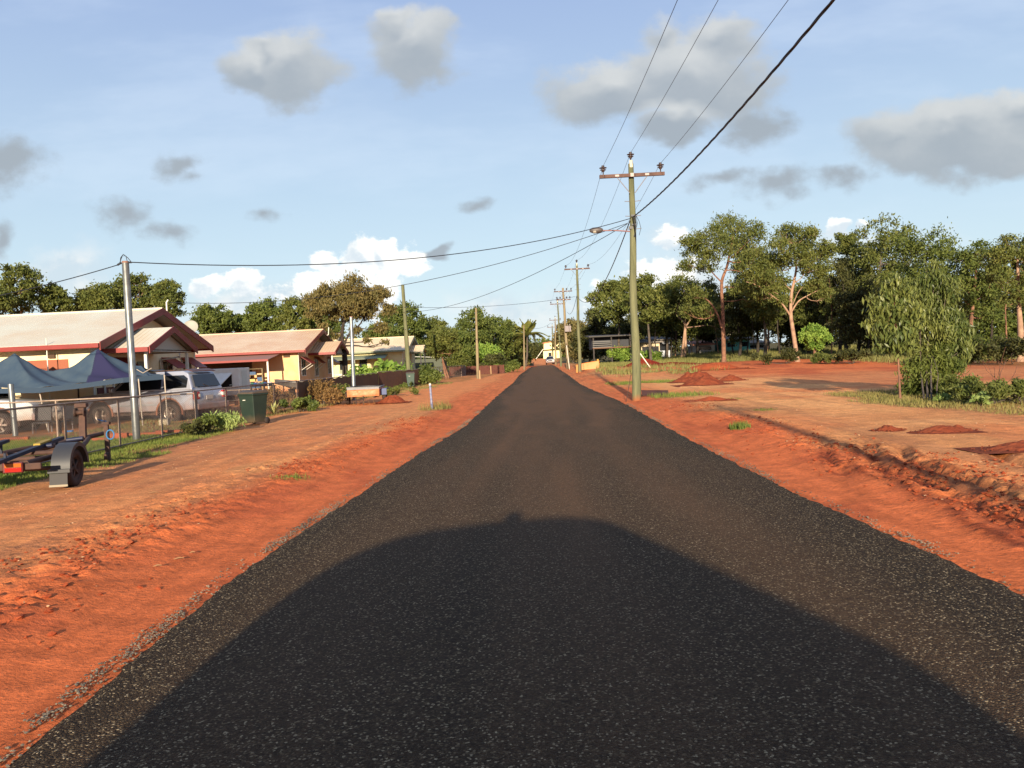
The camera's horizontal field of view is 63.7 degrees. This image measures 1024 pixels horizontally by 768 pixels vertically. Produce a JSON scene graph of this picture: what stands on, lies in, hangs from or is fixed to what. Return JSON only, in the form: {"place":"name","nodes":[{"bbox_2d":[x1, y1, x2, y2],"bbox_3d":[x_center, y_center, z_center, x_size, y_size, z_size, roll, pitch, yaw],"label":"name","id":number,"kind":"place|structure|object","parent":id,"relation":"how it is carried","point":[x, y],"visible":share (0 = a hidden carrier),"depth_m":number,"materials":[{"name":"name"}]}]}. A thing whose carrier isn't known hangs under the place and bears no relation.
{"place":"outdoors","nodes":[
{"label":"outdoors","id":0,"kind":"place"},
{"bbox_2d":[0,428,234,489],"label":"lawn grass","id":1,"kind":"structure","parent":0,"point":[8,479],"depth_m":18.11,"materials":[{"name":"green plant"}]},
{"bbox_2d":[51,382,452,435],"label":"verge grass","id":2,"kind":"structure","parent":0,"point":[293,409],"depth_m":30.07,"materials":[{"name":"green plant"}]},
{"bbox_2d":[0,334,1023,767],"bbox_3d":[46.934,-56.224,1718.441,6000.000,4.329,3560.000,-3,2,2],"label":"ground","id":3,"kind":"structure","parent":0,"point":[244,524],"depth_m":10.82,"materials":[{"name":"soil"}]},
{"bbox_2d":[0,286,17,314],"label":"tree","id":4,"kind":"object","parent":3,"relation":"on","point":[7,301],"visible":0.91,"depth_m":58.94,"materials":[{"name":"green plant"}]},
{"bbox_2d":[0,261,48,313],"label":"tree","id":5,"kind":"object","parent":3,"relation":"on","point":[20,271],"visible":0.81,"depth_m":62.36,"materials":[{"name":"green plant"}]},
{"bbox_2d":[0,393,58,433],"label":"parked car","id":6,"kind":"object","parent":3,"relation":"on","point":[4,397],"visible":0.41,"depth_m":25.87,"materials":[{"name":"white paint"}]},
{"bbox_2d":[36,280,77,312],"bbox_3d":[-35.684,-3.379,64.981,2.959,9.410,2.871,-4,2,-31],"label":"tree","id":7,"kind":"object","parent":3,"relation":"on","point":[50,301],"visible":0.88,"depth_m":64.23,"materials":[{"name":"green plant"}]},
{"bbox_2d":[0,403,114,486],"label":"trailer","id":8,"kind":"object","parent":3,"relation":"on","point":[68,457],"visible":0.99,"depth_m":12.45,"materials":[{"name":"metal"}]},
{"bbox_2d":[0,349,168,430],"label":"canopy tent","id":9,"kind":"object","parent":3,"relation":"on","point":[97,367],"visible":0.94,"depth_m":27.13,"materials":[{"name":"blue fabric"}]},
{"bbox_2d":[72,281,123,310],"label":"tree","id":10,"kind":"object","parent":3,"relation":"on","point":[100,296],"visible":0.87,"depth_m":65.78,"materials":[{"name":"green plant"}]},
{"bbox_2d":[0,390,196,462],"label":"wire fence","id":11,"kind":"object","parent":3,"relation":"on","point":[118,413],"visible":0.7,"depth_m":18.85,"materials":[{"name":"grey metal"}]},
{"bbox_2d":[0,393,197,439],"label":"wire fence","id":12,"kind":"object","parent":3,"relation":"on","point":[55,409],"visible":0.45,"depth_m":22.79,"materials":[{"name":"grey metal"}]},
{"bbox_2d":[0,299,213,424],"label":"house","id":13,"kind":"structure","parent":3,"relation":"on","point":[163,340],"depth_m":31.65,"materials":[{"name":"beige"}]},
{"bbox_2d":[28,359,68,370],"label":"wall","id":14,"kind":"structure","parent":13,"relation":"in","point":[53,365],"depth_m":29.93,"materials":[{"name":"brown"}]},
{"bbox_2d":[117,254,140,439],"bbox_3d":[-9.485,-0.812,20.426,0.336,4.712,0.836,-4,2,-28],"label":"steel pole","id":15,"kind":"object","parent":3,"relation":"on","point":[133,388],"visible":0.89,"depth_m":20.34,"materials":[{"name":"grey metal"}]},
{"bbox_2d":[132,218,630,265],"bbox_3d":[-2.500,-4.437,24.798,16.618,2.096,0.024,-4,2,-35],"label":"service cable","id":16,"kind":"object","parent":15,"relation":"attached to","point":[368,261],"visible":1,"depth_m":23.52,"materials":[{"name":"black plastic"}]},
{"bbox_2d":[106,272,162,308],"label":"tree","id":17,"kind":"object","parent":3,"relation":"on","point":[144,297],"visible":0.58,"depth_m":68.05,"materials":[{"name":"green plant"}]},
{"bbox_2d":[74,368,228,423],"bbox_3d":[-12.970,0.475,29.712,5.100,1.912,2.280,-2,2,15],"label":"parked car","id":18,"kind":"object","parent":3,"relation":"on","point":[191,379],"visible":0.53,"depth_m":28.77,"materials":[{"name":"silver metal"}]},
{"bbox_2d":[148,278,186,316],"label":"tree","id":19,"kind":"object","parent":3,"relation":"on","point":[163,289],"visible":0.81,"depth_m":66.09,"materials":[{"name":"green plant"}]},
{"bbox_2d":[179,418,212,434],"bbox_3d":[-8.357,1.143,21.462,0.826,0.492,1.235,-3,2,2],"label":"shrub","id":20,"kind":"object","parent":3,"relation":"on","point":[198,427],"visible":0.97,"depth_m":21.43,"materials":[{"name":"green plant"}]},
{"bbox_2d":[187,302,240,333],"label":"tree","id":21,"kind":"object","parent":3,"relation":"on","point":[208,318],"visible":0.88,"depth_m":87.70,"materials":[{"name":"green plant"}]},
{"bbox_2d":[202,410,246,431],"bbox_3d":[-7.869,1.016,22.569,1.181,0.657,1.132,-3,2,-21],"label":"shrub","id":22,"kind":"object","parent":3,"relation":"on","point":[227,420],"visible":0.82,"depth_m":22.39,"materials":[{"name":"green plant"}]},
{"bbox_2d":[212,368,249,399],"bbox_3d":[-16.482,0.131,45.360,3.465,1.900,2.270,-3,2,2],"label":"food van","id":23,"kind":"object","parent":3,"relation":"on","point":[228,377],"visible":0.22,"depth_m":44.75,"materials":[{"name":"white metal"}]},
{"bbox_2d":[195,380,297,417],"bbox_3d":[-8.847,0.630,28.538,0.049,1.242,10.349,-3,2,1],"label":"wire fence","id":24,"kind":"object","parent":3,"relation":"on","point":[250,388],"visible":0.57,"depth_m":26.76,"materials":[{"name":"grey"}]},
{"bbox_2d":[237,390,269,423],"bbox_3d":[-7.777,0.703,24.876,0.600,1.029,0.771,-2,2,24],"label":"wheelie bin","id":25,"kind":"object","parent":3,"relation":"on","point":[253,404],"visible":0.98,"depth_m":24.64,"materials":[{"name":"green plastic"}]},
{"bbox_2d":[239,296,285,331],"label":"tree","id":26,"kind":"object","parent":3,"relation":"on","point":[256,315],"visible":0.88,"depth_m":85.47,"materials":[{"name":"green plant"}]},
{"bbox_2d":[195,327,348,391],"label":"house","id":27,"kind":"structure","parent":3,"relation":"on","point":[305,354],"depth_m":56.97,"materials":[{"name":"beige"}]},
{"bbox_2d":[196,362,252,382],"bbox_3d":[-21.001,-0.306,56.294,6.650,2.500,0.040,-3,2,2],"label":"shed door","id":28,"kind":"structure","parent":27,"relation":"in","point":[239,364],"depth_m":56.19,"materials":[{"name":"brown"}]},
{"bbox_2d":[274,293,313,330],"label":"tree","id":29,"kind":"object","parent":3,"relation":"on","point":[291,318],"visible":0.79,"depth_m":83.60,"materials":[{"name":"green plant"}]},
{"bbox_2d":[276,395,319,411],"bbox_3d":[-7.960,0.754,30.669,1.522,0.686,1.048,-1,2,35],"label":"shrub","id":30,"kind":"object","parent":3,"relation":"on","point":[301,402],"visible":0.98,"depth_m":30.59,"materials":[{"name":"green plant"}]},
{"bbox_2d":[304,378,347,405],"bbox_3d":[-7.852,0.326,34.607,2.115,1.272,1.977,-3,2,2],"label":"shrub","id":31,"kind":"object","parent":3,"relation":"on","point":[321,388],"visible":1,"depth_m":34.58,"materials":[{"name":"brown plant"}]},
{"bbox_2d":[310,315,347,336],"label":"tree","id":32,"kind":"object","parent":3,"relation":"on","point":[336,327],"visible":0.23,"depth_m":87.66,"materials":[{"name":"green plant"}]},
{"bbox_2d":[297,373,378,402],"bbox_3d":[-8.613,0.178,43.005,0.073,1.221,18.599,-3,2,1],"label":"screened fence","id":33,"kind":"object","parent":3,"relation":"on","point":[362,380],"visible":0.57,"depth_m":42.22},
{"bbox_2d":[300,269,400,374],"bbox_3d":[-12.164,-4.120,62.294,7.558,8.750,6.010,-3,2,2],"label":"bronze tree","id":34,"kind":"object","parent":3,"relation":"on","point":[360,305],"visible":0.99,"depth_m":61.32,"materials":[{"name":"brown plant"}]},
{"bbox_2d":[349,316,355,399],"bbox_3d":[-7.480,-1.152,38.702,0.227,4.044,0.184,-3,2,2],"label":"steel pole","id":35,"kind":"object","parent":3,"relation":"on","point":[352,352],"visible":0.81,"depth_m":38.63,"materials":[{"name":"grey metal"}]},
{"bbox_2d":[345,385,388,404],"bbox_3d":[-6.159,0.457,35.019,1.770,0.744,2.122,-3,2,-2],"label":"box trailer","id":36,"kind":"object","parent":3,"relation":"on","point":[355,392],"visible":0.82,"depth_m":34.06,"materials":[{"name":"metal"}]},
{"bbox_2d":[360,322,401,337],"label":"tree","id":37,"kind":"object","parent":3,"relation":"on","point":[393,331],"visible":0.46,"depth_m":104.51,"materials":[{"name":"green plant"}]},
{"bbox_2d":[372,358,400,371],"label":"garden plant","id":38,"kind":"object","parent":3,"relation":"on","point":[385,365],"visible":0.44,"depth_m":57.45,"materials":[{"name":"green plant"}]},
{"bbox_2d":[333,336,441,377],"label":"house","id":39,"kind":"structure","parent":3,"relation":"on","point":[394,350],"depth_m":82.49,"materials":[{"name":"beige"}]},
{"bbox_2d":[377,369,421,386],"bbox_3d":[-7.409,-0.363,57.753,0.236,1.272,11.124,-2,2,10],"label":"screened fence","id":40,"kind":"object","parent":3,"relation":"on","point":[391,378],"visible":0.59,"depth_m":55.31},
{"bbox_2d":[376,300,430,344],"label":"tree","id":41,"kind":"object","parent":3,"relation":"on","point":[420,324],"visible":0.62,"depth_m":111.02,"materials":[{"name":"green plant"}]},
{"bbox_2d":[401,285,410,370],"bbox_3d":[-7.939,-3.662,62.149,0.410,7.641,0.384,-4,2,-36],"label":"timber pole","id":42,"kind":"object","parent":3,"relation":"on","point":[407,352],"visible":0.81,"depth_m":62.03,"materials":[{"name":"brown wood"}]},
{"bbox_2d":[418,363,444,383],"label":"shrub","id":43,"kind":"object","parent":3,"relation":"on","point":[429,373],"visible":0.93,"depth_m":60.33,"materials":[{"name":"green plant"}]},
{"bbox_2d":[416,315,451,358],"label":"tree","id":44,"kind":"object","parent":3,"relation":"on","point":[433,322],"visible":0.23,"depth_m":117.50,"materials":[{"name":"green plant"}]},
{"bbox_2d":[423,325,463,378],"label":"tree","id":45,"kind":"object","parent":3,"relation":"on","point":[443,342],"visible":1,"depth_m":77.43,"materials":[{"name":"green plant"}]},
{"bbox_2d":[432,327,475,361],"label":"tree","id":46,"kind":"object","parent":3,"relation":"on","point":[465,337],"visible":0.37,"depth_m":111.36,"materials":[{"name":"green plant"}]},
{"bbox_2d":[453,305,495,364],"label":"tree","id":47,"kind":"object","parent":3,"relation":"on","point":[468,321],"visible":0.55,"depth_m":123.69,"materials":[{"name":"green plant"}]},
{"bbox_2d":[449,365,504,375],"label":"paling fence","id":48,"kind":"object","parent":3,"relation":"on","point":[485,368],"visible":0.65,"depth_m":95.54,"materials":[{"name":"brown wood"}]},
{"bbox_2d":[469,342,505,365],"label":"tree","id":49,"kind":"object","parent":3,"relation":"on","point":[486,348],"visible":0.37,"depth_m":118.55,"materials":[{"name":"green plant"}]},
{"bbox_2d":[483,314,516,358],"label":"tree","id":50,"kind":"object","parent":3,"relation":"on","point":[501,332],"visible":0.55,"depth_m":138.42,"materials":[{"name":"green plant"}]},
{"bbox_2d":[0,403,1023,648],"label":"earth clods","id":51,"kind":"object","parent":3,"relation":"on","point":[150,519],"visible":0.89,"depth_m":9.21,"materials":[{"name":"soil"}]},
{"bbox_2d":[507,323,531,360],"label":"tree","id":52,"kind":"object","parent":3,"relation":"on","point":[518,348],"visible":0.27,"depth_m":163.12,"materials":[{"name":"green plant"}]},
{"bbox_2d":[511,319,548,366],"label":"coconut palm","id":53,"kind":"object","parent":3,"relation":"on","point":[529,325],"visible":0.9,"depth_m":159.47,"materials":[{"name":"green plant"}]},
{"bbox_2d":[554,288,571,368],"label":"power pole","id":54,"kind":"object","parent":3,"relation":"on","point":[567,328],"visible":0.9,"depth_m":104.50,"materials":[{"name":"brown wood"}]},
{"bbox_2d":[550,317,587,362],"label":"tree","id":55,"kind":"object","parent":3,"relation":"on","point":[573,323],"visible":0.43,"depth_m":183.01,"materials":[{"name":"green plant"}]},
{"bbox_2d":[564,260,589,372],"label":"power pole","id":56,"kind":"object","parent":3,"relation":"on","point":[578,338],"visible":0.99,"depth_m":75.59,"materials":[{"name":"brown wood"}]},
{"bbox_2d":[568,331,605,361],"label":"tree","id":57,"kind":"object","parent":3,"relation":"on","point":[574,345],"visible":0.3,"depth_m":148.40,"materials":[{"name":"green plant"}]},
{"bbox_2d":[575,307,611,360],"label":"gum tree","id":58,"kind":"object","parent":3,"relation":"on","point":[594,326],"visible":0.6,"depth_m":128.60,"materials":[{"name":"green plant"}]},
{"bbox_2d":[584,274,628,361],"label":"gum tree","id":59,"kind":"object","parent":3,"relation":"on","point":[610,290],"visible":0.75,"depth_m":109.68,"materials":[{"name":"green plant"}]},
{"bbox_2d":[585,334,631,361],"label":"house","id":60,"kind":"structure","parent":3,"relation":"on","point":[597,342],"depth_m":111.50,"materials":[{"name":"grey"}]},
{"bbox_2d":[607,345,631,361],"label":"shrub","id":61,"kind":"object","parent":3,"relation":"on","point":[623,354],"visible":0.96,"depth_m":110.20,"materials":[{"name":"green plant"}]},
{"bbox_2d":[589,152,664,400],"bbox_3d":[4.241,-3.803,29.706,2.745,9.050,0.500,-3,2,2],"label":"power pole","id":62,"kind":"object","parent":3,"relation":"on","point":[636,360],"visible":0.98,"depth_m":29.68,"materials":[{"name":"green wood"}]},
{"bbox_2d":[169,223,627,303],"bbox_3d":[-5.315,-4.492,32.529,19.909,1.871,0.020,-2,2,17],"label":"service cable","id":63,"kind":"object","parent":62,"relation":"attached to","point":[420,281],"visible":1,"depth_m":31.95,"materials":[{"name":"black plastic"}]},
{"bbox_2d":[632,0,834,217],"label":"bundled cable","id":64,"kind":"object","parent":62,"relation":"attached to","point":[817,18],"visible":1,"depth_m":13.37,"materials":[{"name":"black plastic"}]},
{"bbox_2d":[607,323,653,360],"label":"gum tree","id":65,"kind":"object","parent":3,"relation":"on","point":[624,329],"visible":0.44,"depth_m":116.04,"materials":[{"name":"green plant"}]},
{"bbox_2d":[617,270,676,359],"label":"gum tree","id":66,"kind":"object","parent":3,"relation":"on","point":[650,313],"visible":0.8,"depth_m":98.51,"materials":[{"name":"green plant"}]},
{"bbox_2d":[638,284,680,356],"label":"gum tree","id":67,"kind":"object","parent":3,"relation":"on","point":[658,328],"visible":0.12,"depth_m":110.50,"materials":[{"name":"green plant"}]},
{"bbox_2d":[606,379,719,397],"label":"grass patch","id":68,"kind":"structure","parent":3,"relation":"on","point":[690,393],"depth_m":30.75,"materials":[{"name":"green plant"}]},
{"bbox_2d":[651,262,730,356],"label":"gum tree","id":69,"kind":"object","parent":3,"relation":"on","point":[677,284],"visible":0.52,"depth_m":102.85,"materials":[{"name":"green plant"}]},
{"bbox_2d":[667,289,726,353],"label":"gum tree","id":70,"kind":"object","parent":3,"relation":"on","point":[695,331],"visible":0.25,"depth_m":106.54,"materials":[{"name":"green plant"}]},
{"bbox_2d":[670,375,733,386],"bbox_3d":[8.884,-0.182,38.286,2.800,0.457,2.200,-3,2,2],"label":"dirt heap","id":71,"kind":"object","parent":3,"relation":"on","point":[707,380],"visible":0.91,"depth_m":37.85,"materials":[{"name":"soil"}]},
{"bbox_2d":[685,363,750,370],"bbox_3d":[15.031,-1.336,61.602,5.400,0.504,4.000,-3,2,2],"label":"dirt heap","id":72,"kind":"object","parent":3,"relation":"on","point":[705,367],"visible":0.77,"depth_m":60.73,"materials":[{"name":"soil"}]},
{"bbox_2d":[673,205,778,361],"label":"gum tree","id":73,"kind":"object","parent":3,"relation":"on","point":[731,243],"visible":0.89,"depth_m":82.81,"materials":[{"name":"green plant"}]},
{"bbox_2d":[709,284,769,356],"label":"gum tree","id":74,"kind":"object","parent":3,"relation":"on","point":[733,315],"visible":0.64,"depth_m":94.84,"materials":[{"name":"green plant"}]},
{"bbox_2d":[731,265,795,354],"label":"gum tree","id":75,"kind":"object","parent":3,"relation":"on","point":[766,312],"visible":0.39,"depth_m":88.02,"materials":[{"name":"green plant"}]},
{"bbox_2d":[750,347,801,364],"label":"shrub","id":76,"kind":"object","parent":3,"relation":"on","point":[788,355],"visible":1,"depth_m":65.57,"materials":[{"name":"green plant"}]},
{"bbox_2d":[732,221,843,361],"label":"gum tree","id":77,"kind":"object","parent":3,"relation":"on","point":[806,258],"visible":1,"depth_m":68.81,"materials":[{"name":"green plant"}]},
{"bbox_2d":[771,285,830,351],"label":"gum tree","id":78,"kind":"object","parent":3,"relation":"on","point":[784,325],"visible":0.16,"depth_m":95.80,"materials":[{"name":"green plant"}]},
{"bbox_2d":[581,276,1023,361],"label":"woodland","id":79,"kind":"object","parent":3,"relation":"on","point":[678,344],"visible":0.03,"depth_m":142.63,"materials":[{"name":"green plant"}]},
{"bbox_2d":[787,277,835,353],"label":"gum tree","id":80,"kind":"object","parent":3,"relation":"on","point":[807,319],"visible":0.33,"depth_m":90.67,"materials":[{"name":"green plant"}]},
{"bbox_2d":[796,322,834,356],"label":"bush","id":81,"kind":"object","parent":3,"relation":"on","point":[813,337],"visible":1,"depth_m":74.57,"materials":[{"name":"green plant"}]},
{"bbox_2d":[808,254,876,352],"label":"gum tree","id":82,"kind":"object","parent":3,"relation":"on","point":[845,262],"visible":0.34,"depth_m":86.38,"materials":[{"name":"green plant"}]},
{"bbox_2d":[827,258,866,348],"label":"sapling","id":83,"kind":"object","parent":3,"relation":"on","point":[843,273],"visible":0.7,"depth_m":80.10,"materials":[{"name":"green plant"}]},
{"bbox_2d":[831,232,866,348],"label":"gum tree","id":84,"kind":"object","parent":3,"relation":"on","point":[847,243],"visible":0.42,"depth_m":89.57,"materials":[{"name":"green plant"}]},
{"bbox_2d":[825,287,880,351],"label":"gum tree","id":85,"kind":"object","parent":3,"relation":"on","point":[850,310],"visible":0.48,"depth_m":78.73,"materials":[{"name":"green plant"}]},
{"bbox_2d":[830,347,875,363],"bbox_3d":[24.741,-2.087,60.255,2.709,1.370,3.005,-3,2,2],"label":"shrub","id":86,"kind":"object","parent":3,"relation":"on","point":[851,355],"visible":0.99,"depth_m":59.61,"materials":[{"name":"green plant"}]},
{"bbox_2d":[842,212,925,339],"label":"gum tree","id":87,"kind":"object","parent":3,"relation":"on","point":[869,254],"visible":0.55,"depth_m":82.16,"materials":[{"name":"green plant"}]},
{"bbox_2d":[857,272,926,399],"bbox_3d":[10.901,-1.372,23.615,1.858,3.615,1.317,-3,2,2],"label":"young tree","id":88,"kind":"object","parent":3,"relation":"on","point":[891,308],"visible":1,"depth_m":23.45,"materials":[{"name":"green plant"}]},
{"bbox_2d":[877,216,970,300],"bbox_3d":[32.159,-7.342,64.843,7.229,10.851,7.275,-4,2,-34],"label":"gum tree","id":89,"kind":"object","parent":3,"relation":"on","point":[936,252],"visible":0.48,"depth_m":63.82,"materials":[{"name":"green plant"}]},
{"bbox_2d":[894,339,972,395],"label":"undergrowth","id":90,"kind":"object","parent":3,"relation":"on","point":[910,380],"visible":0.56,"depth_m":24.18,"materials":[{"name":"green plant"}]},
{"bbox_2d":[900,257,979,398],"bbox_3d":[12.086,-1.668,24.314,3.576,4.081,2.225,-4,2,-35],"label":"tall shrub","id":91,"kind":"object","parent":3,"relation":"on","point":[940,304],"visible":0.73,"depth_m":24.17,"materials":[{"name":"green plant"}]},
{"bbox_2d":[906,425,983,433],"bbox_3d":[7.520,0.780,14.433,1.250,0.120,0.700,-3,2,2],"label":"dirt heap","id":92,"kind":"object","parent":3,"relation":"on","point":[940,429],"visible":0.99,"depth_m":14.30,"materials":[{"name":"soil"}]},
{"bbox_2d":[919,373,982,399],"bbox_3d":[12.175,0.098,22.637,1.438,0.848,2.854,-2,2,14],"label":"shrub","id":93,"kind":"object","parent":3,"relation":"on","point":[949,382],"visible":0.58,"depth_m":22.60,"materials":[{"name":"green plant"}]},
{"bbox_2d":[949,238,1008,326],"bbox_3d":[34.666,-6.343,61.075,4.692,8.958,4.285,-4,2,-42],"label":"gum tree","id":94,"kind":"object","parent":3,"relation":"on","point":[973,290],"visible":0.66,"depth_m":60.58,"materials":[{"name":"green plant"}]},
{"bbox_2d":[954,332,1006,362],"bbox_3d":[29.572,-2.418,51.852,3.923,2.396,4.102,-3,2,2],"label":"shrub","id":95,"kind":"object","parent":3,"relation":"on","point":[984,350],"visible":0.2,"depth_m":52.30,"materials":[{"name":"green plant"}]},
{"bbox_2d":[949,378,1022,403],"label":"shrub","id":96,"kind":"object","parent":3,"relation":"on","point":[975,386],"visible":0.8,"depth_m":20.12,"materials":[{"name":"green plant"}]},
{"bbox_2d":[956,440,1023,453],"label":"dirt heap","id":97,"kind":"object","parent":3,"relation":"on","point":[1014,447],"visible":0.97,"depth_m":11.74,"materials":[{"name":"soil"}]},
{"bbox_2d":[966,233,1023,361],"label":"gum tree","id":98,"kind":"object","parent":3,"relation":"on","point":[1004,251],"visible":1,"depth_m":50.63,"materials":[{"name":"green plant"}]},
{"bbox_2d":[967,303,1023,342],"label":"gum tree","id":99,"kind":"object","parent":3,"relation":"on","point":[985,328],"visible":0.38,"depth_m":69.82,"materials":[{"name":"green plant"}]},
{"bbox_2d":[984,333,1023,364],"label":"shrub","id":100,"kind":"object","parent":3,"relation":"on","point":[1012,347],"visible":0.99,"depth_m":46.59,"materials":[{"name":"green plant"}]},
{"bbox_2d":[985,376,1023,403],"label":"shrub","id":101,"kind":"object","parent":3,"relation":"on","point":[1017,386],"visible":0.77,"depth_m":19.62,"materials":[{"name":"green plant"}]},
{"bbox_2d":[0,403,1023,767],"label":"loose gravel","id":102,"kind":"structure","parent":0,"point":[162,627],"depth_m":5.83,"materials":[{"name":"grey gravel"}]},
{"bbox_2d":[0,0,1023,346],"label":"sky","id":103,"kind":"structure","parent":0,"point":[209,132],"materials":[{"name":"blue"}]},
{"bbox_2d":[6,364,1023,767],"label":"road","id":104,"kind":"structure","parent":0,"point":[546,566],"depth_m":5.06,"materials":[{"name":"black asphalt"}]},
{"bbox_2d":[595,343,1016,376],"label":"woodland grass","id":105,"kind":"structure","parent":0,"point":[694,357],"depth_m":85.67,"materials":[{"name":"green plant"}]},
{"bbox_2d":[823,384,1023,414],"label":"roadside grass","id":106,"kind":"structure","parent":0,"point":[904,398],"depth_m":21.46,"materials":[{"name":"green plant"}]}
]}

